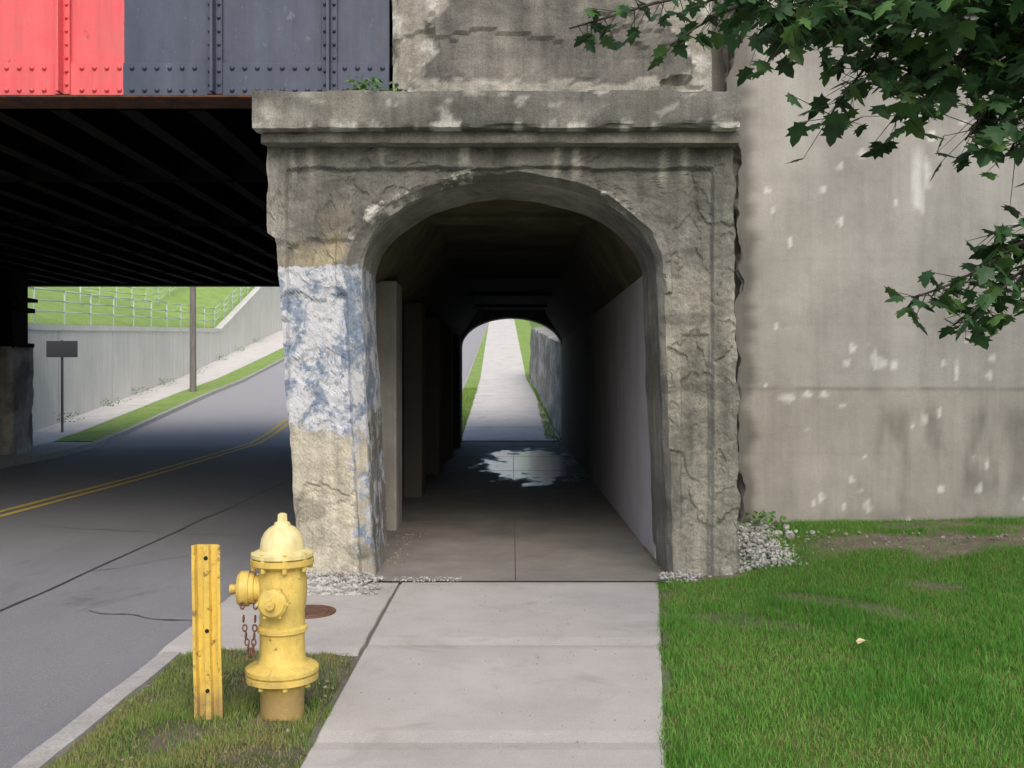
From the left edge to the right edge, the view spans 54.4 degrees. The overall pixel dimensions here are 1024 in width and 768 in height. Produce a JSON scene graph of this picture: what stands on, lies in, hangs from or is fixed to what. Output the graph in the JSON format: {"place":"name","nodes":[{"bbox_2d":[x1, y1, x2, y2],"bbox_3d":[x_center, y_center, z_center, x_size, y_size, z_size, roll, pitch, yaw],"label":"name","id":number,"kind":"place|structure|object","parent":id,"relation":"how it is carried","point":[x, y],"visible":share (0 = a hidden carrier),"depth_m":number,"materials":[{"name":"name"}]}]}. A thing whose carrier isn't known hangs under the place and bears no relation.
{"place":"outdoors","nodes":[
{"label":"outdoors","id":0,"kind":"place"},
{"bbox_2d":[0,442,89,460],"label":"underbridge sidewalk","id":1,"kind":"structure","parent":0,"point":[47,448],"depth_m":23.50,"materials":[{"name":"grey concrete"}]},
{"bbox_2d":[28,287,253,327],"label":"hill","id":2,"kind":"structure","parent":0,"point":[211,297],"depth_m":49.90,"materials":[{"name":"green plant"}]},
{"bbox_2d":[80,287,180,309],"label":"railing","id":3,"kind":"object","parent":2,"relation":"on","point":[99,297],"visible":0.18,"depth_m":49.15,"materials":[{"name":"white metal"}]},
{"bbox_2d":[33,330,283,445],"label":"sidewalk","id":4,"kind":"structure","parent":0,"point":[247,355],"depth_m":38.37,"materials":[{"name":"concrete"}]},
{"bbox_2d":[46,340,77,431],"bbox_3d":[-12.640,0.180,27.988,0.880,2.820,0.065,0,0,0],"label":"road sign","id":5,"kind":"object","parent":4,"relation":"on","point":[62,349],"visible":0.96,"depth_m":27.95,"materials":[{"name":"silver metal"}]},
{"bbox_2d":[53,412,84,421],"bbox_3d":[-13.434,1.008,30.060,1.450,0.320,1.158,0,0,0],"label":"weed plant","id":6,"kind":"object","parent":4,"relation":"on","point":[69,416],"visible":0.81,"depth_m":30.02,"materials":[{"name":"grey plant"}]},
{"bbox_2d":[132,387,154,394],"bbox_3d":[-14.059,0.265,37.406,1.529,0.318,1.186,0,0,0],"label":"weed plant","id":7,"kind":"object","parent":4,"relation":"on","point":[142,390],"visible":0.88,"depth_m":37.43,"materials":[{"name":"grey plant"}]},
{"bbox_2d":[56,347,283,440],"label":"grass verge","id":8,"kind":"object","parent":4,"relation":"on","point":[115,425],"depth_m":34.34,"materials":[{"name":"green plant"}]},
{"bbox_2d":[190,287,195,391],"bbox_3d":[-12.400,-4.302,38.672,2.200,9.500,0.277,0,0,0],"label":"utility pole","id":9,"kind":"object","parent":8,"relation":"on","point":[192,339],"visible":0.25,"depth_m":38.59,"materials":[{"name":"brown wood"}]},
{"bbox_2d":[0,323,486,767],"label":"road","id":10,"kind":"structure","parent":0,"point":[67,656],"depth_m":10.54,"materials":[{"name":"grey asphalt"}]},
{"bbox_2d":[12,652,180,767],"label":"kerb","id":11,"kind":"structure","parent":10,"relation":"on","point":[59,743],"depth_m":4.72,"materials":[{"name":"concrete"}]},
{"bbox_2d":[89,610,177,619],"bbox_3d":[-2.653,1.671,7.154,0.945,0.021,0.072,0,0,16],"label":"road crack","id":12,"kind":"object","parent":10,"relation":"on","point":[139,615],"visible":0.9,"depth_m":7.15,"materials":[{"name":"grey asphalt"}]},
{"bbox_2d":[0,418,288,516],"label":"road markings","id":13,"kind":"object","parent":10,"relation":"on","point":[251,442],"visible":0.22,"depth_m":16.92,"materials":[{"name":"yellow paint"}]},
{"bbox_2d":[0,478,292,610],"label":"road tar seam","id":14,"kind":"object","parent":10,"relation":"on","point":[127,553],"visible":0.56,"depth_m":9.36,"materials":[{"name":"grey asphalt"}]},
{"bbox_2d":[51,582,670,767],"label":"sidewalk","id":15,"kind":"structure","parent":0,"point":[441,718],"depth_m":5.43,"materials":[{"name":"concrete"}]},
{"bbox_2d":[42,645,357,767],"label":"grass verge","id":16,"kind":"object","parent":15,"relation":"on","point":[233,762],"depth_m":4.48,"materials":[{"name":"green plant"}]},
{"bbox_2d":[109,760,135,767],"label":"weed plant","id":17,"kind":"object","parent":16,"relation":"on","point":[113,764],"visible":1,"depth_m":4.07,"materials":[{"name":"green plant"}]},
{"bbox_2d":[191,544,222,719],"bbox_3d":[-1.421,1.252,4.656,0.145,1.000,0.038,0,0,0],"label":"yellow post","id":18,"kind":"object","parent":16,"relation":"on","point":[206,629],"visible":0.82,"depth_m":4.65,"materials":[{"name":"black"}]},
{"bbox_2d":[229,513,318,720],"bbox_3d":[-1.107,1.107,4.719,0.356,0.990,0.371,0,0,42],"label":"fire hydrant","id":19,"kind":"object","parent":16,"relation":"on","point":[281,672],"visible":1,"depth_m":4.63,"materials":[{"name":"metal"}]},
{"bbox_2d":[305,605,335,618],"bbox_3d":[-1.400,1.558,6.826,0.380,0.022,0.380,0,0,0],"label":"manhole cover","id":20,"kind":"object","parent":15,"relation":"on","point":[315,611],"visible":0.59,"depth_m":6.80,"materials":[{"name":"metal"}]},
{"bbox_2d":[321,583,397,595],"bbox_3d":[-1.450,1.546,16.706,1.100,0.001,18.600,0,0,0],"label":"pier footing strip","id":21,"kind":"object","parent":15,"relation":"on","point":[387,588],"visible":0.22,"depth_m":7.70,"materials":[{"name":"concrete"}]},
{"bbox_2d":[257,519,814,594],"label":"gravel","id":22,"kind":"structure","parent":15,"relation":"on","point":[318,579],"depth_m":8.00,"materials":[{"name":"grey gravel"}]},
{"bbox_2d":[462,320,560,440],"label":"path","id":23,"kind":"structure","parent":0,"point":[504,407],"depth_m":35.94,"materials":[{"name":"concrete"}]},
{"bbox_2d":[462,319,560,438],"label":"lawn","id":24,"kind":"structure","parent":0,"point":[523,328],"depth_m":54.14,"materials":[{"name":"green plant"}]},
{"bbox_2d":[529,326,560,434],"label":"wing wall","id":25,"kind":"structure","parent":24,"relation":"on","point":[545,366],"depth_m":32.48,"materials":[{"name":"concrete"}]},
{"bbox_2d":[529,321,544,326],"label":"hill","id":26,"kind":"structure","parent":0,"point":[533,324],"depth_m":75.41,"materials":[{"name":"green plant"}]},
{"bbox_2d":[551,436,562,443],"bbox_3d":[1.176,1.412,25.009,0.344,0.225,0.297,0,0,-37],"label":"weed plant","id":27,"kind":"object","parent":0,"point":[558,440],"visible":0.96,"depth_m":24.99,"materials":[{"name":"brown plant"}]},
{"bbox_2d":[643,514,1023,767],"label":"lawn","id":28,"kind":"structure","parent":0,"point":[962,547],"depth_m":5.93,"materials":[{"name":"green plant"}]},
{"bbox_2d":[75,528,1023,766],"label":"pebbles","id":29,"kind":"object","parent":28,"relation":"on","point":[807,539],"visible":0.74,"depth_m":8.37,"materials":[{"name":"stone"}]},
{"bbox_2d":[737,509,792,528],"bbox_3d":[2.310,1.231,9.090,0.428,0.166,0.449,0,0,-44],"label":"weed plant","id":30,"kind":"object","parent":28,"relation":"on","point":[767,512],"visible":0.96,"depth_m":9.06,"materials":[{"name":"green plant"}]},
{"bbox_2d":[568,0,1023,357],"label":"maple tree","id":31,"kind":"object","parent":28,"relation":"on","point":[948,31],"visible":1,"depth_m":4.39,"materials":[{"name":"green plant"}]},
{"bbox_2d":[856,638,864,643],"bbox_3d":[2.050,1.505,5.824,0.070,0.025,0.055,0,0,0],"label":"fallen leaf","id":32,"kind":"object","parent":28,"relation":"on","point":[859,640],"visible":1,"depth_m":5.83,"materials":[{"name":"beige plant"}]},
{"bbox_3d":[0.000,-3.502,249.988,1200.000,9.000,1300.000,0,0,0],"label":"ground","id":33,"kind":"structure","parent":0,"visible":0},
{"bbox_2d":[0,357,283,468],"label":"kerb","id":34,"kind":"structure","parent":33,"relation":"on","point":[56,454],"depth_m":27.79,"materials":[{"name":"concrete"}]},
{"bbox_2d":[28,287,282,430],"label":"retaining wall","id":35,"kind":"structure","parent":33,"relation":"on","point":[88,377],"depth_m":36.27,"materials":[{"name":"concrete"}]},
{"bbox_2d":[28,287,254,327],"bbox_3d":[-16.648,-6.791,62.479,0.179,10.236,72.313,0,0,-5],"label":"railing","id":36,"kind":"object","parent":35,"relation":"on","point":[133,307],"visible":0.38,"depth_m":37.87,"materials":[{"name":"grey metal"}]},
{"bbox_2d":[112,294,271,402],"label":"wall joints","id":37,"kind":"object","parent":35,"relation":"attached to","point":[152,349],"depth_m":39.99,"materials":[{"name":"grey concrete"}]},
{"bbox_2d":[0,0,391,454],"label":"railway bridge","id":38,"kind":"structure","parent":33,"relation":"on","point":[133,151],"depth_m":10.35,"materials":[{"name":"paint"}]},
{"bbox_2d":[462,322,488,390],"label":"kerb","id":39,"kind":"structure","parent":33,"relation":"on","point":[469,371],"depth_m":51.90,"materials":[{"name":"concrete"}]},
{"bbox_2d":[252,0,741,582],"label":"pedestrian tunnel","id":40,"kind":"structure","parent":33,"relation":"on","point":[528,160],"depth_m":8.37,"materials":[{"name":"concrete"}]},
{"bbox_2d":[343,74,391,91],"bbox_3d":[-1.143,-2.365,7.984,0.388,0.175,0.369,0,0,0],"label":"weed plant","id":41,"kind":"object","parent":40,"relation":"on","point":[361,84],"visible":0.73,"depth_m":7.93,"materials":[{"name":"green plant"}]},
{"bbox_2d":[380,85,403,91],"bbox_3d":[-0.990,-2.341,8.058,0.244,0.157,0.243,0,0,42],"label":"weed plant","id":42,"kind":"object","parent":40,"relation":"on","point":[393,89],"visible":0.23,"depth_m":7.99,"materials":[{"name":"green plant"}]},
{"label":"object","id":43,"kind":"object","parent":33,"relation":"on","visible":0},
{"bbox_2d":[712,0,1023,523],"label":"concrete retaining wall","id":44,"kind":"structure","parent":43,"relation":"on","point":[861,397],"depth_m":9.30,"materials":[{"name":"grey concrete"}]}
]}

